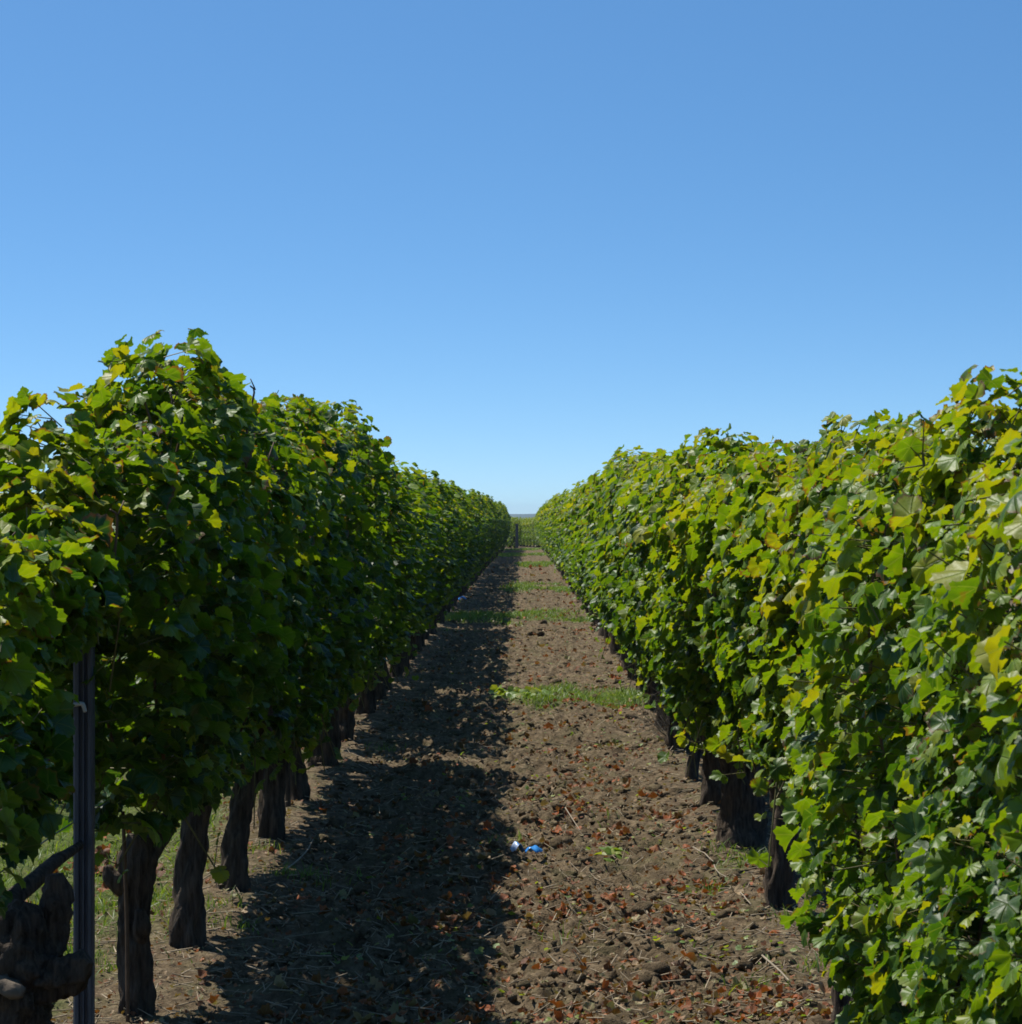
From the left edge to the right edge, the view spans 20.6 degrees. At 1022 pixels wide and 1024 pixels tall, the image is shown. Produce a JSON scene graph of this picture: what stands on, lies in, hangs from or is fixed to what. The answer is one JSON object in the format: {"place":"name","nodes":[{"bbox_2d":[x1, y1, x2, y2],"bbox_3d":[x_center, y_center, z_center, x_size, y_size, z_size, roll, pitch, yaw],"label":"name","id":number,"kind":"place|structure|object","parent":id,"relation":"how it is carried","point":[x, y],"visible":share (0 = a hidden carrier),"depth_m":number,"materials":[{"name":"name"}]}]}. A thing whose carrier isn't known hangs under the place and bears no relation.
{"place":"outdoors","nodes":[
{"label":"outdoors","id":0,"kind":"place"},
{"bbox_2d":[0,755,173,872],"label":"trellis wire","id":1,"kind":"object","parent":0,"point":[72,822],"depth_m":5.13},
{"bbox_2d":[0,547,826,1013],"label":"grass","id":2,"kind":"structure","parent":0,"point":[620,697],"depth_m":9.11,"materials":[{"name":"green plant"}]},
{"bbox_2d":[0,545,1015,1023],"bbox_3d":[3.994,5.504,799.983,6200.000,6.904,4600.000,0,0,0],"label":"ground","id":3,"kind":"structure","parent":0,"point":[538,763],"depth_m":8.56,"materials":[{"name":"soil"}]},
{"bbox_2d":[0,489,47,738],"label":"grapevine","id":4,"kind":"object","parent":3,"relation":"on","point":[35,508],"visible":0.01,"depth_m":12.86,"materials":[{"name":"green plant"}]},
{"bbox_2d":[29,486,47,515],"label":"grapevine","id":5,"kind":"object","parent":3,"relation":"on","point":[34,488],"depth_m":13.32,"materials":[{"name":"green plant"}]},
{"bbox_2d":[0,383,140,1023],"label":"grapevine","id":6,"kind":"object","parent":3,"relation":"on","point":[67,593],"visible":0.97,"depth_m":4.73,"materials":[{"name":"green plant"}]},
{"bbox_2d":[73,647,94,1023],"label":"trellis post","id":7,"kind":"object","parent":3,"relation":"on","point":[84,833],"visible":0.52,"depth_m":5.19,"materials":[{"name":"metal"}]},
{"bbox_2d":[121,811,129,1021],"bbox_3d":[-0.801,0.855,5.853,0.019,0.466,0.009,0,0,0],"label":"training stake","id":8,"kind":"object","parent":3,"relation":"on","point":[127,962],"visible":0.88,"depth_m":5.85,"materials":[{"name":"grey"}]},
{"bbox_2d":[32,328,295,1016],"bbox_3d":[-0.745,0.388,5.876,0.605,1.580,1.265,0,0,0],"label":"grapevine","id":9,"kind":"object","parent":3,"relation":"on","point":[167,649],"visible":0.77,"depth_m":5.65,"materials":[{"name":"green plant"}]},
{"bbox_2d":[97,365,288,949],"bbox_3d":[-0.793,0.403,6.889,0.498,1.559,1.175,0,0,0],"label":"grapevine","id":10,"kind":"object","parent":3,"relation":"on","point":[187,925],"visible":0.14,"depth_m":6.85,"materials":[{"name":"green plant"}]},
{"bbox_2d":[216,397,332,891],"bbox_3d":[-0.778,0.417,7.933,0.549,1.512,1.330,0,0,0],"label":"grapevine","id":11,"kind":"object","parent":3,"relation":"on","point":[299,502],"visible":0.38,"depth_m":7.84,"materials":[{"name":"green plant"}]},
{"bbox_2d":[285,761,290,806],"bbox_3d":[-0.802,0.894,10.018,0.024,0.442,0.061,0,0,-41],"label":"training stake","id":12,"kind":"object","parent":3,"relation":"on","point":[287,796],"visible":0.23,"depth_m":10.00,"materials":[{"name":"grey"}]},
{"bbox_2d":[284,839,313,871],"bbox_3d":[-0.641,1.049,8.626,0.019,0.008,0.780,0,0,2],"label":"stick","id":13,"kind":"object","parent":3,"relation":"on","point":[297,860],"visible":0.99,"depth_m":8.53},
{"bbox_2d":[257,393,353,839],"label":"grapevine","id":14,"kind":"object","parent":3,"relation":"on","point":[318,656],"visible":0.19,"depth_m":9.07,"materials":[{"name":"green plant"}]},
{"bbox_2d":[265,390,375,800],"bbox_3d":[-0.756,0.367,10.254,0.511,1.591,1.407,0,0,0],"label":"grapevine","id":15,"kind":"object","parent":3,"relation":"on","point":[350,508],"visible":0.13,"depth_m":10.29,"materials":[{"name":"green plant"}]},
{"bbox_2d":[286,399,395,766],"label":"grapevine","id":16,"kind":"object","parent":3,"relation":"on","point":[361,450],"visible":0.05,"depth_m":11.40,"materials":[{"name":"green plant"}]},
{"bbox_2d":[319,422,399,741],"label":"grapevine","id":17,"kind":"object","parent":3,"relation":"on","point":[377,593],"visible":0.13,"depth_m":12.70,"materials":[{"name":"green plant"}]},
{"bbox_2d":[355,434,423,714],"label":"grapevine","id":18,"kind":"object","parent":3,"relation":"on","point":[400,569],"visible":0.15,"depth_m":14.16,"materials":[{"name":"green plant"}]},
{"bbox_2d":[374,460,427,700],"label":"grapevine","id":19,"kind":"object","parent":3,"relation":"on","point":[399,634],"visible":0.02,"depth_m":15.39,"materials":[{"name":"green plant"}]},
{"bbox_2d":[388,474,437,676],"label":"grapevine","id":20,"kind":"object","parent":3,"relation":"on","point":[422,581],"visible":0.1,"depth_m":17.48,"materials":[{"name":"green plant"}]},
{"bbox_2d":[385,491,441,689],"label":"grapevine","id":21,"kind":"object","parent":3,"relation":"on","point":[417,595],"visible":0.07,"depth_m":16.48,"materials":[{"name":"green plant"}]},
{"bbox_2d":[396,460,439,669],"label":"grapevine","id":22,"kind":"object","parent":3,"relation":"on","point":[418,479],"visible":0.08,"depth_m":18.50,"materials":[{"name":"green plant"}]},
{"bbox_2d":[401,471,444,659],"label":"grapevine","id":23,"kind":"object","parent":3,"relation":"on","point":[414,639],"visible":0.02,"depth_m":19.58,"materials":[{"name":"green plant"}]},
{"bbox_2d":[25,559,832,1023],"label":"dead leaves","id":24,"kind":"object","parent":3,"relation":"on","point":[823,1011],"visible":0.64,"depth_m":7.52,"materials":[{"name":"brown plant"}]},
{"bbox_2d":[417,515,448,651],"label":"grapevine","id":25,"kind":"object","parent":3,"relation":"on","point":[436,574],"visible":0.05,"depth_m":20.70,"materials":[{"name":"green plant"}]},
{"bbox_2d":[425,480,451,638],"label":"grapevine","id":26,"kind":"object","parent":3,"relation":"on","point":[436,487],"visible":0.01,"depth_m":22.91,"materials":[{"name":"green plant"}]},
{"bbox_2d":[421,469,458,633],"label":"grapevine","id":27,"kind":"object","parent":3,"relation":"on","point":[449,499],"visible":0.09,"depth_m":23.72,"materials":[{"name":"green plant"}]},
{"bbox_2d":[421,482,462,645],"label":"grapevine","id":28,"kind":"object","parent":3,"relation":"on","point":[448,561],"visible":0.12,"depth_m":21.76,"materials":[{"name":"green plant"}]},
{"bbox_2d":[51,569,834,1023],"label":"dry straw","id":29,"kind":"object","parent":3,"relation":"on","point":[421,973],"visible":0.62,"depth_m":7.24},
{"bbox_2d":[436,505,461,622],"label":"grapevine","id":30,"kind":"object","parent":3,"relation":"on","point":[441,619],"visible":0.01,"depth_m":26.35,"materials":[{"name":"green plant"}]},
{"bbox_2d":[434,479,465,626],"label":"grapevine","id":31,"kind":"object","parent":3,"relation":"on","point":[453,495],"visible":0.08,"depth_m":24.84,"materials":[{"name":"green plant"}]},
{"bbox_2d":[440,479,466,611],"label":"grapevine","id":32,"kind":"object","parent":3,"relation":"on","point":[453,487],"visible":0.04,"depth_m":28.82,"materials":[{"name":"green plant"}]},
{"bbox_2d":[442,505,472,614],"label":"grapevine","id":33,"kind":"object","parent":3,"relation":"on","point":[464,536],"visible":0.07,"depth_m":27.68,"materials":[{"name":"green plant"}]},
{"bbox_2d":[447,486,477,605],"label":"grapevine","id":34,"kind":"object","parent":3,"relation":"on","point":[464,502],"visible":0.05,"depth_m":31.18,"materials":[{"name":"green plant"}]},
{"bbox_2d":[450,511,475,608],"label":"grapevine","id":35,"kind":"object","parent":3,"relation":"on","point":[466,543],"visible":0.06,"depth_m":30.31,"materials":[{"name":"green plant"}]},
{"bbox_2d":[450,488,479,600],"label":"grapevine","id":36,"kind":"object","parent":3,"relation":"on","point":[472,534],"visible":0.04,"depth_m":32.27,"materials":[{"name":"green plant"}]},
{"bbox_2d":[456,490,479,600],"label":"grapevine","id":37,"kind":"object","parent":3,"relation":"on","point":[478,537],"visible":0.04,"depth_m":33.44,"materials":[{"name":"green plant"}]},
{"bbox_2d":[459,495,479,596],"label":"grapevine","id":38,"kind":"object","parent":3,"relation":"on","point":[461,593],"visible":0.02,"depth_m":34.53,"materials":[{"name":"green plant"}]},
{"bbox_2d":[462,498,483,594],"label":"grapevine","id":39,"kind":"object","parent":3,"relation":"on","point":[464,589],"visible":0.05,"depth_m":35.94,"materials":[{"name":"green plant"}]},
{"bbox_2d":[462,488,485,580],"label":"grapevine","id":40,"kind":"object","parent":3,"relation":"on","point":[475,498],"visible":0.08,"depth_m":39.81,"materials":[{"name":"green plant"}]},
{"bbox_2d":[467,494,483,589],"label":"grapevine","id":41,"kind":"object","parent":3,"relation":"on","point":[475,504],"visible":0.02,"depth_m":38.49,"materials":[{"name":"green plant"}]},
{"bbox_2d":[466,517,487,591],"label":"grapevine","id":42,"kind":"object","parent":3,"relation":"on","point":[482,533],"visible":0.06,"depth_m":37.39,"materials":[{"name":"green plant"}]},
{"bbox_2d":[469,505,485,585],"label":"grapevine","id":43,"kind":"object","parent":3,"relation":"on","point":[471,582],"visible":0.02,"depth_m":41.20,"materials":[{"name":"green plant"}]},
{"bbox_2d":[469,491,490,576],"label":"grapevine","id":44,"kind":"object","parent":3,"relation":"on","point":[482,500],"visible":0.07,"depth_m":45.60,"materials":[{"name":"green plant"}]},
{"bbox_2d":[473,517,488,583],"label":"grapevine","id":45,"kind":"object","parent":3,"relation":"on","point":[479,564],"visible":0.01,"depth_m":42.27,"materials":[{"name":"green plant"}]},
{"bbox_2d":[476,506,489,579],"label":"grapevine","id":46,"kind":"object","parent":3,"relation":"on","point":[484,553],"visible":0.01,"depth_m":44.84,"materials":[{"name":"green plant"}]},
{"bbox_2d":[473,510,493,581],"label":"grapevine","id":47,"kind":"object","parent":3,"relation":"on","point":[489,522],"visible":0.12,"depth_m":43.78,"materials":[{"name":"green plant"}]},
{"bbox_2d":[478,495,491,575],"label":"grapevine","id":48,"kind":"object","parent":3,"relation":"on","point":[486,501],"visible":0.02,"depth_m":48.06,"materials":[{"name":"green plant"}]},
{"bbox_2d":[483,512,495,570],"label":"grapevine","id":49,"kind":"object","parent":3,"relation":"on","point":[489,556],"visible":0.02,"depth_m":53.15,"materials":[{"name":"green plant"}]},
{"bbox_2d":[481,494,498,555],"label":"grapevine","id":50,"kind":"object","parent":3,"relation":"on","point":[491,504],"visible":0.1,"depth_m":56.13,"materials":[{"name":"green plant"}]},
{"bbox_2d":[488,496,502,564],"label":"grapevine","id":51,"kind":"object","parent":3,"relation":"on","point":[498,525],"visible":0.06,"depth_m":60.62,"materials":[{"name":"green plant"}]},
{"bbox_2d":[169,579,834,1023],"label":"soil clods","id":52,"kind":"object","parent":3,"relation":"on","point":[649,971],"visible":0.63,"depth_m":7.82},
{"bbox_2d":[498,504,505,546],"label":"grapevine","id":53,"kind":"object","parent":3,"relation":"on","point":[503,529],"visible":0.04,"depth_m":72.46,"materials":[{"name":"green plant"}]},
{"bbox_2d":[507,516,515,547],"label":"grapevine","id":54,"kind":"object","parent":3,"relation":"on","point":[509,545],"visible":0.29,"depth_m":116.97,"materials":[{"name":"green plant"}]},
{"bbox_2d":[507,517,522,547],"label":"grapevine","id":55,"kind":"object","parent":3,"relation":"on","point":[513,539],"visible":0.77,"depth_m":115.76,"materials":[{"name":"green plant"}]},
{"bbox_2d":[516,524,517,547],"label":"trellis post","id":56,"kind":"object","parent":3,"relation":"on","point":[516,535],"visible":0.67,"depth_m":114.77,"materials":[{"name":"metal"}]},
{"bbox_2d":[510,841,525,852],"bbox_3d":[0.023,1.027,8.605,0.045,0.038,0.067,0,0,-20],"label":"plastic scrap","id":57,"kind":"object","parent":3,"relation":"on","point":[514,846],"visible":1,"depth_m":8.61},
{"bbox_2d":[488,684,553,699],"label":"broadleaf weed","id":58,"kind":"object","parent":3,"relation":"on","point":[496,690],"visible":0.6,"depth_m":15.35,"materials":[{"name":"green plant"}]},
{"bbox_2d":[521,517,529,546],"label":"grapevine","id":59,"kind":"object","parent":3,"relation":"on","point":[523,533],"visible":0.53,"depth_m":122.88,"materials":[{"name":"green plant"}]},
{"bbox_2d":[523,517,533,546],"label":"grapevine","id":60,"kind":"object","parent":3,"relation":"on","point":[525,530],"visible":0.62,"depth_m":121.70,"materials":[{"name":"green plant"}]},
{"bbox_2d":[526,517,535,546],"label":"grapevine","id":61,"kind":"object","parent":3,"relation":"on","point":[530,530],"visible":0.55,"depth_m":120.55,"materials":[{"name":"green plant"}]},
{"bbox_2d":[525,845,542,852],"bbox_3d":[0.070,1.031,8.605,0.052,0.025,0.049,0,0,23],"label":"plastic scrap","id":62,"kind":"object","parent":3,"relation":"on","point":[536,848],"visible":1,"depth_m":8.59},
{"bbox_2d":[531,517,537,546],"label":"grapevine","id":63,"kind":"object","parent":3,"relation":"on","point":[532,533],"visible":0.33,"depth_m":119.50,"materials":[{"name":"green plant"}]},
{"bbox_2d":[535,500,547,553],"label":"grapevine","id":64,"kind":"object","parent":3,"relation":"on","point":[537,522],"visible":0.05,"depth_m":75.60,"materials":[{"name":"green plant"}]},
{"bbox_2d":[542,496,553,538],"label":"grapevine","id":65,"kind":"object","parent":3,"relation":"on","point":[545,513],"visible":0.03,"depth_m":58.73,"materials":[{"name":"green plant"}]},
{"bbox_2d":[540,520,564,576],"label":"grapevine","id":66,"kind":"object","parent":3,"relation":"on","point":[547,545],"visible":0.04,"depth_m":47.97,"materials":[{"name":"green plant"}]},
{"bbox_2d":[544,518,561,568],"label":"grapevine","id":67,"kind":"object","parent":3,"relation":"on","point":[549,528],"visible":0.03,"depth_m":43.51,"materials":[{"name":"green plant"}]},
{"bbox_2d":[545,493,562,572],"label":"grapevine","id":68,"kind":"object","parent":3,"relation":"on","point":[551,504],"visible":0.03,"depth_m":51.17,"materials":[{"name":"green plant"}]},
{"bbox_2d":[549,530,565,579],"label":"grapevine","id":69,"kind":"object","parent":3,"relation":"on","point":[552,554],"visible":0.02,"depth_m":44.74,"materials":[{"name":"green plant"}]},
{"bbox_2d":[551,518,564,570],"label":"grapevine","id":70,"kind":"object","parent":3,"relation":"on","point":[556,557],"visible":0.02,"depth_m":41.43,"materials":[{"name":"green plant"}]},
{"bbox_2d":[551,489,570,585],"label":"grapevine","id":71,"kind":"object","parent":3,"relation":"on","point":[563,498],"visible":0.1,"depth_m":37.85,"materials":[{"name":"green plant"}]},
{"bbox_2d":[548,488,573,583],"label":"grapevine","id":72,"kind":"object","parent":3,"relation":"on","point":[551,515],"visible":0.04,"depth_m":42.30,"materials":[{"name":"green plant"}]},
{"bbox_2d":[551,509,576,597],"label":"grapevine","id":73,"kind":"object","parent":3,"relation":"on","point":[560,552],"visible":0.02,"depth_m":34.64,"materials":[{"name":"green plant"}]},
{"bbox_2d":[550,494,579,599],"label":"grapevine","id":74,"kind":"object","parent":3,"relation":"on","point":[559,509],"visible":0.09,"depth_m":33.50,"materials":[{"name":"green plant"}]},
{"bbox_2d":[555,523,574,592],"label":"grapevine","id":75,"kind":"object","parent":3,"relation":"on","point":[570,583],"depth_m":36.87,"materials":[{"name":"green plant"}]},
{"bbox_2d":[557,491,578,583],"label":"grapevine","id":76,"kind":"object","parent":3,"relation":"on","point":[560,521],"visible":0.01,"depth_m":30.10,"materials":[{"name":"green plant"}]},
{"bbox_2d":[561,487,585,611],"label":"grapevine","id":77,"kind":"object","parent":3,"relation":"on","point":[564,520],"visible":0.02,"depth_m":28.94,"materials":[{"name":"green plant"}]},
{"bbox_2d":[562,479,585,594],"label":"grapevine","id":78,"kind":"object","parent":3,"relation":"on","point":[575,490],"visible":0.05,"depth_m":31.39,"materials":[{"name":"green plant"}]},
{"bbox_2d":[565,520,589,615],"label":"grapevine","id":79,"kind":"object","parent":3,"relation":"on","point":[576,585],"visible":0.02,"depth_m":28.02,"materials":[{"name":"green plant"}]},
{"bbox_2d":[562,492,597,624],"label":"grapevine","id":80,"kind":"object","parent":3,"relation":"on","point":[572,540],"visible":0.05,"depth_m":25.65,"materials":[{"name":"green plant"}]},
{"bbox_2d":[566,474,601,627],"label":"grapevine","id":81,"kind":"object","parent":3,"relation":"on","point":[577,554],"visible":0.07,"depth_m":24.70,"materials":[{"name":"green plant"}]},
{"bbox_2d":[572,494,603,635],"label":"grapevine","id":82,"kind":"object","parent":3,"relation":"on","point":[601,631],"visible":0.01,"depth_m":23.55,"materials":[{"name":"green plant"}]},
{"bbox_2d":[570,470,607,641],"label":"grapevine","id":83,"kind":"object","parent":3,"relation":"on","point":[581,540],"visible":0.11,"depth_m":22.34,"materials":[{"name":"green plant"}]},
{"bbox_2d":[582,501,609,647],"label":"grapevine","id":84,"kind":"object","parent":3,"relation":"on","point":[587,585],"visible":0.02,"depth_m":21.45,"materials":[{"name":"green plant"}]},
{"bbox_2d":[579,519,623,654],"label":"grapevine","id":85,"kind":"object","parent":3,"relation":"on","point":[614,648],"visible":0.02,"depth_m":20.31,"materials":[{"name":"green plant"}]},
{"bbox_2d":[586,457,636,661],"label":"grapevine","id":86,"kind":"object","parent":3,"relation":"on","point":[593,565],"visible":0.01,"depth_m":19.35,"materials":[{"name":"green plant"}]},
{"bbox_2d":[594,846,628,861],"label":"broadleaf weed","id":87,"kind":"object","parent":3,"relation":"on","point":[609,850],"visible":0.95,"depth_m":8.72,"materials":[{"name":"green plant"}]},
{"bbox_2d":[579,455,647,679],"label":"grapevine","id":88,"kind":"object","parent":3,"relation":"on","point":[594,514],"visible":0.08,"depth_m":17.12,"materials":[{"name":"green plant"}]},
{"bbox_2d":[577,444,652,670],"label":"grapevine","id":89,"kind":"object","parent":3,"relation":"on","point":[599,483],"visible":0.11,"depth_m":18.06,"materials":[{"name":"green plant"}]},
{"bbox_2d":[590,448,667,690],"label":"grapevine","id":90,"kind":"object","parent":3,"relation":"on","point":[612,487],"visible":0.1,"depth_m":15.91,"materials":[{"name":"green plant"}]},
{"bbox_2d":[597,463,668,725],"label":"grapevine","id":91,"kind":"object","parent":3,"relation":"on","point":[616,527],"visible":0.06,"depth_m":13.43,"materials":[{"name":"green plant"}]},
{"bbox_2d":[593,452,673,709],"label":"grapevine","id":92,"kind":"object","parent":3,"relation":"on","point":[597,573],"visible":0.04,"depth_m":14.68,"materials":[{"name":"green plant"}]},
{"bbox_2d":[605,449,692,750],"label":"grapevine","id":93,"kind":"object","parent":3,"relation":"on","point":[613,583],"visible":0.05,"depth_m":12.28,"materials":[{"name":"green plant"}]},
{"bbox_2d":[630,684,694,740],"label":"dry weed","id":94,"kind":"object","parent":3,"relation":"on","point":[662,724],"visible":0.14,"depth_m":12.58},
{"bbox_2d":[613,434,732,781],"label":"grapevine","id":95,"kind":"object","parent":3,"relation":"on","point":[643,588],"visible":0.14,"depth_m":10.98,"materials":[{"name":"green plant"}]},
{"bbox_2d":[628,423,768,804],"bbox_3d":[0.729,0.425,9.991,0.637,1.466,1.348,0,0,0],"label":"grapevine","id":96,"kind":"object","parent":3,"relation":"on","point":[689,467],"visible":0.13,"depth_m":9.76,"materials":[{"name":"green plant"}]},
{"bbox_2d":[632,451,789,849],"bbox_3d":[0.710,0.484,8.798,0.671,1.376,1.459,0,0,0],"label":"grapevine","id":97,"kind":"object","parent":3,"relation":"on","point":[688,524],"visible":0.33,"depth_m":8.71,"materials":[{"name":"green plant"}]},
{"bbox_2d":[761,954,789,981],"bbox_3d":[0.609,1.048,6.486,0.007,0.008,0.373,0,0,-5],"label":"stick","id":98,"kind":"object","parent":3,"relation":"on","point":[772,964],"visible":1,"depth_m":6.48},
{"bbox_2d":[697,436,889,909],"bbox_3d":[0.757,0.479,7.400,0.528,1.380,1.763,0,0,0],"label":"grapevine","id":99,"kind":"object","parent":3,"relation":"on","point":[749,621],"visible":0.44,"depth_m":7.22,"materials":[{"name":"green plant"}]},
{"bbox_2d":[747,408,1009,1020],"bbox_3d":[0.764,0.471,5.898,0.453,1.398,1.662,0,0,0],"label":"grapevine","id":100,"kind":"object","parent":3,"relation":"on","point":[811,494],"visible":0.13,"depth_m":5.94,"materials":[{"name":"green plant"}]},
{"bbox_2d":[766,364,1021,1023],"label":"grapevine","id":101,"kind":"object","parent":3,"relation":"on","point":[852,620],"visible":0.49,"depth_m":4.47,"materials":[{"name":"green plant"}]},
{"bbox_2d":[888,425,1021,1023],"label":"grapevine","id":102,"kind":"object","parent":3,"relation":"on","point":[965,568],"visible":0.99,"depth_m":3.38,"materials":[{"name":"green plant"}]},
{"bbox_2d":[0,0,1021,513],"label":"sky","id":103,"kind":"structure","parent":0,"point":[531,241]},
{"bbox_2d":[510,514,535,518],"bbox_3d":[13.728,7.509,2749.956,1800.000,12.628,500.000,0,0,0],"label":"hills","id":104,"kind":"structure","parent":0,"point":[521,516],"depth_m":2598.31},
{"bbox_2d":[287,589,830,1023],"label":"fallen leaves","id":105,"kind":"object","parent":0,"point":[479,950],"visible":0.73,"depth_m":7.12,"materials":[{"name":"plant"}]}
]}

